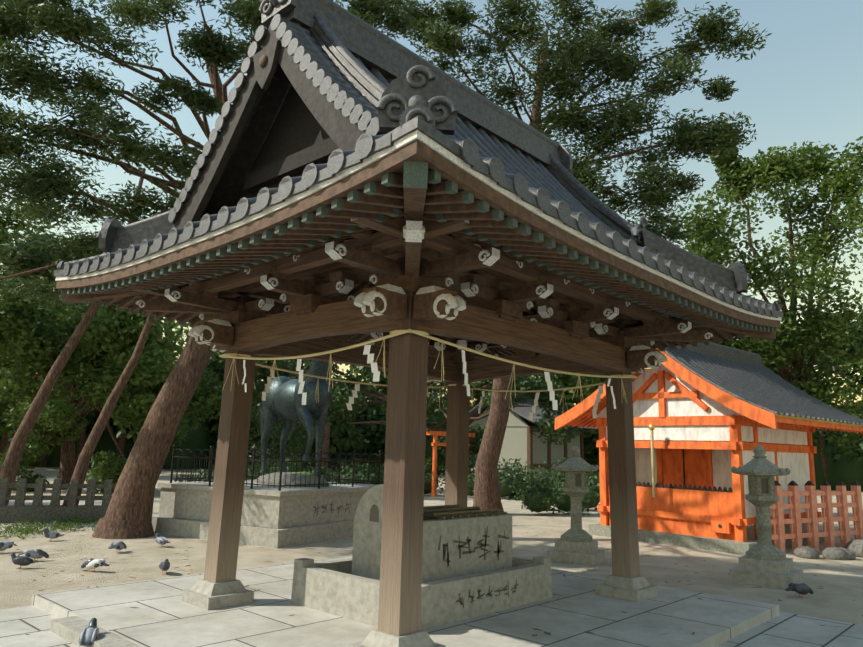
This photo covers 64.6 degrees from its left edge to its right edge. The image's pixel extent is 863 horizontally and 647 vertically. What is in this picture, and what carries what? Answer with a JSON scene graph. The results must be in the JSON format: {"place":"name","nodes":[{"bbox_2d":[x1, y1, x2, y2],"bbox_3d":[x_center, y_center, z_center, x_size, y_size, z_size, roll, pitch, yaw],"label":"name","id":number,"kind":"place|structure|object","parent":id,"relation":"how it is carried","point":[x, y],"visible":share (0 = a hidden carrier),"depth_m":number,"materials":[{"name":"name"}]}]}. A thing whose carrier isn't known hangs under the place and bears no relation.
{"place":"outdoors","nodes":[
{"label":"outdoors","id":0,"kind":"place"},
{"bbox_2d":[0,467,862,624],"bbox_3d":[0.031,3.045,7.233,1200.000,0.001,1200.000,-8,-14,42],"label":"ground","id":1,"kind":"structure","parent":0,"point":[837,594],"depth_m":10.42,"materials":[{"name":"beige sand"}]},
{"bbox_2d":[0,541,16,553],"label":"pigeon","id":2,"kind":"object","parent":1,"relation":"on","point":[5,545],"visible":1,"depth_m":10.09,"materials":[{"name":"grey"}]},
{"bbox_2d":[9,553,37,568],"bbox_3d":[-5.355,3.108,8.953,0.351,0.200,0.122,5,-11,-17],"label":"pigeon","id":3,"kind":"object","parent":1,"relation":"on","point":[22,560],"visible":1,"depth_m":8.91,"materials":[{"name":"grey"}]},
{"bbox_2d":[18,549,49,560],"bbox_3d":[-5.535,3.225,9.508,0.392,0.161,0.125,7,-12,-27],"label":"pigeon","id":4,"kind":"object","parent":1,"relation":"on","point":[36,553],"visible":0.98,"depth_m":9.49,"materials":[{"name":"grey"}]},
{"bbox_2d":[0,515,103,539],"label":"grass tufts","id":5,"kind":"object","parent":1,"relation":"on","point":[27,529],"visible":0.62,"depth_m":12.72,"materials":[{"name":"green plant"}]},
{"bbox_2d":[43,529,64,540],"bbox_3d":[-6.350,3.539,11.451,0.125,0.204,0.359,-8,-14,42],"label":"pigeon","id":6,"kind":"object","parent":1,"relation":"on","point":[51,535],"visible":1,"depth_m":11.40,"materials":[{"name":"grey"}]},
{"bbox_2d":[0,478,115,522],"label":"stone fence","id":7,"kind":"object","parent":1,"relation":"on","point":[19,509],"visible":0.62,"depth_m":14.02,"materials":[{"name":"grey stone"}]},
{"bbox_2d":[0,168,145,504],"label":"thin pine","id":8,"kind":"object","parent":1,"relation":"on","point":[22,256],"depth_m":16.47,"materials":[{"name":"brown plant"}]},
{"bbox_2d":[80,558,108,571],"bbox_3d":[-4.376,3.136,8.857,0.401,0.164,0.128,-1,-11,13],"label":"pigeon","id":9,"kind":"object","parent":1,"relation":"on","point":[91,563],"visible":1,"depth_m":8.82,"materials":[{"name":"white"}]},
{"bbox_2d":[62,208,170,505],"bbox_3d":[-6.613,0.644,15.716,2.595,7.830,2.974,-8,-14,42],"label":"slim pine","id":10,"kind":"object","parent":1,"relation":"on","point":[83,461],"visible":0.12,"depth_m":14.70,"materials":[{"name":"brown plant"}]},
{"bbox_2d":[108,541,126,552],"bbox_3d":[-4.790,3.418,10.440,0.125,0.161,0.392,-1,-11,13],"label":"pigeon","id":11,"kind":"object","parent":1,"relation":"on","point":[120,545],"visible":1,"depth_m":10.39,"materials":[{"name":"grey"}]},
{"bbox_2d":[156,533,169,546],"bbox_3d":[-4.390,3.533,11.117,0.359,0.204,0.125,-5,-12,32],"label":"pigeon","id":12,"kind":"object","parent":1,"relation":"on","point":[160,540],"visible":1,"depth_m":11.09,"materials":[{"name":"grey"}]},
{"bbox_2d":[159,559,169,574],"bbox_3d":[-3.457,3.138,8.850,0.128,0.209,0.367,7,-12,-27],"label":"pigeon","id":13,"kind":"object","parent":1,"relation":"on","point":[164,565],"visible":1,"depth_m":8.75,"materials":[{"name":"grey"}]},
{"bbox_2d":[0,0,418,538],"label":"leaning pine","id":14,"kind":"object","parent":1,"relation":"on","point":[42,180],"depth_m":11.82,"materials":[{"name":"green plant"}]},
{"bbox_2d":[152,480,375,548],"bbox_3d":[-3.081,3.697,13.706,3.300,0.915,3.600,-4,-12,29],"label":"statue pedestal","id":15,"kind":"object","parent":1,"relation":"on","point":[276,518],"visible":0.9,"depth_m":12.39,"materials":[{"name":"stone"}]},
{"bbox_2d":[170,445,380,490],"bbox_3d":[-3.058,2.889,13.856,2.817,0.730,3.118,-4,-12,29],"label":"metal fence","id":16,"kind":"object","parent":15,"relation":"on","point":[211,458],"visible":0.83,"depth_m":13.19,"materials":[{"name":"metal"}]},
{"bbox_2d":[255,360,332,486],"bbox_3d":[-2.795,1.726,14.265,1.170,3.579,3.178,10,-14,-39],"label":"bronze horse","id":17,"kind":"object","parent":15,"relation":"on","point":[283,401],"visible":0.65,"depth_m":13.76},
{"bbox_2d":[174,454,599,514],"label":"shrub leaves","id":18,"kind":"object","parent":1,"relation":"on","point":[549,482],"visible":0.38,"depth_m":20.76,"materials":[{"name":"green plant"}]},
{"bbox_2d":[211,472,599,511],"bbox_3d":[3.189,5.373,21.831,12.643,0.800,18.856,-8,-14,42],"label":"shrub","id":19,"kind":"object","parent":1,"relation":"on","point":[565,505],"visible":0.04,"depth_m":20.44,"materials":[{"name":"green plant"}]},
{"bbox_2d":[0,385,862,491],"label":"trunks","id":20,"kind":"object","parent":1,"relation":"on","point":[833,474],"visible":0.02,"depth_m":42.22,"materials":[{"name":"plant"}]},
{"bbox_2d":[0,193,222,493],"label":"tree","id":21,"kind":"object","parent":20,"relation":"on","point":[107,332],"depth_m":22.54,"materials":[{"name":"green plant"}]},
{"bbox_2d":[160,347,596,472],"bbox_3d":[-1.969,2.646,29.437,18.131,8.997,7.327,3,-11,-9],"label":"tree","id":22,"kind":"object","parent":20,"relation":"on","point":[348,437],"depth_m":27.81,"materials":[{"name":"green plant"}]},
{"bbox_2d":[0,278,862,470],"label":"leaves","id":23,"kind":"object","parent":20,"relation":"on","point":[370,429],"visible":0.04,"depth_m":41.15,"materials":[{"name":"green plant"}]},
{"bbox_2d":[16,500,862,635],"bbox_3d":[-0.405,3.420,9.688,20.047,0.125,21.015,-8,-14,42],"label":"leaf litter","id":24,"kind":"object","parent":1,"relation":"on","point":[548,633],"visible":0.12,"depth_m":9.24,"materials":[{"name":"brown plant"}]},
{"bbox_2d":[426,428,476,496],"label":"gate","id":25,"kind":"structure","parent":1,"relation":"on","point":[435,432],"depth_m":24.92,"materials":[{"name":"orange wood"}]},
{"bbox_2d":[468,392,598,483],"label":"building","id":26,"kind":"structure","parent":1,"relation":"on","point":[522,442],"depth_m":35.47,"materials":[{"name":"paint"}]},
{"bbox_2d":[547,445,604,565],"bbox_3d":[2.338,2.891,11.041,0.749,1.814,0.774,-3,-12,25],"label":"stone lantern","id":27,"kind":"object","parent":1,"relation":"on","point":[576,544],"visible":1,"depth_m":10.87,"materials":[{"name":"grey stone"}]},
{"bbox_2d":[394,0,772,510],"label":"tall pine","id":28,"kind":"object","parent":1,"relation":"on","point":[686,137],"depth_m":16.84,"materials":[{"name":"green plant"}]},
{"bbox_2d":[555,342,862,554],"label":"shrine building","id":29,"kind":"structure","parent":1,"relation":"on","point":[711,415],"depth_m":13.76,"materials":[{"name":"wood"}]},
{"bbox_2d":[608,482,734,540],"bbox_3d":[4.641,3.702,13.512,0.180,1.045,2.760,11,-14,-40],"label":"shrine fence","id":30,"kind":"object","parent":29,"relation":"attached to","point":[699,500],"visible":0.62,"depth_m":13.22,"materials":[{"name":"orange wood"}]},
{"bbox_2d":[730,445,803,589],"bbox_3d":[4.662,2.657,9.598,0.776,1.879,0.805,-6,-13,37],"label":"stone lantern","id":31,"kind":"object","parent":1,"relation":"on","point":[764,562],"visible":1,"depth_m":9.42,"materials":[{"name":"grey stone"}]},
{"bbox_2d":[785,583,813,597],"bbox_3d":[4.587,3.319,8.492,0.414,0.170,0.132,5,-11,-17],"label":"pigeon","id":32,"kind":"object","parent":1,"relation":"on","point":[802,588],"visible":1,"depth_m":8.46,"materials":[{"name":"grey"}]},
{"bbox_2d":[770,481,862,552],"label":"wooden fence","id":33,"kind":"object","parent":1,"relation":"on","point":[795,520],"visible":0.81,"depth_m":13.13,"materials":[{"name":"orange wood"}]},
{"bbox_2d":[794,539,862,559],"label":"rocks","id":34,"kind":"object","parent":1,"relation":"on","point":[852,550],"visible":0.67,"depth_m":11.89,"materials":[{"name":"grey stone"}]},
{"bbox_2d":[0,605,862,646],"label":"stone pavement","id":35,"kind":"structure","parent":0,"point":[781,629],"depth_m":6.41,"materials":[{"name":"grey stone"}]},
{"bbox_2d":[78,618,98,646],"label":"pigeon","id":36,"kind":"object","parent":35,"relation":"on","point":[88,635],"visible":0.98,"depth_m":5.43,"materials":[{"name":"grey"}]},
{"bbox_2d":[31,555,778,646],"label":"platform stone","id":37,"kind":"object","parent":35,"relation":"on","point":[572,610],"visible":0.46,"depth_m":6.34,"materials":[{"name":"grey stone"}]},
{"bbox_2d":[54,116,782,646],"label":"wooden pavilion frame","id":38,"kind":"object","parent":37,"relation":"on","point":[420,226],"visible":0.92,"depth_m":6.13,"materials":[{"name":"brown wood"}]},
{"bbox_2d":[57,0,780,317],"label":"tiled roof","id":39,"kind":"structure","parent":38,"relation":"on","point":[331,86],"depth_m":6.65,"materials":[{"name":"grey tile"}]},
{"bbox_2d":[219,329,637,419],"bbox_3d":[0.095,0.760,7.654,2.975,0.564,4.037,-8,-14,42],"label":"shimenawa rope","id":40,"kind":"object","parent":38,"relation":"attached to","point":[376,372],"visible":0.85,"depth_m":6.73,"materials":[{"name":"fabric"}]},
{"bbox_2d":[291,484,551,629],"bbox_3d":[-0.033,2.314,7.274,1.605,1.199,2.295,-8,-14,42],"label":"stone basin","id":41,"kind":"object","parent":37,"relation":"on","point":[472,567],"visible":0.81,"depth_m":6.86,"materials":[{"name":"stone"}]},
{"bbox_2d":[0,0,862,404],"label":"sky","id":42,"kind":"structure","parent":0,"point":[805,84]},
{"bbox_2d":[672,136,862,447],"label":"tree","id":43,"kind":"object","parent":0,"point":[799,171],"depth_m":21.79,"materials":[{"name":"green plant"}]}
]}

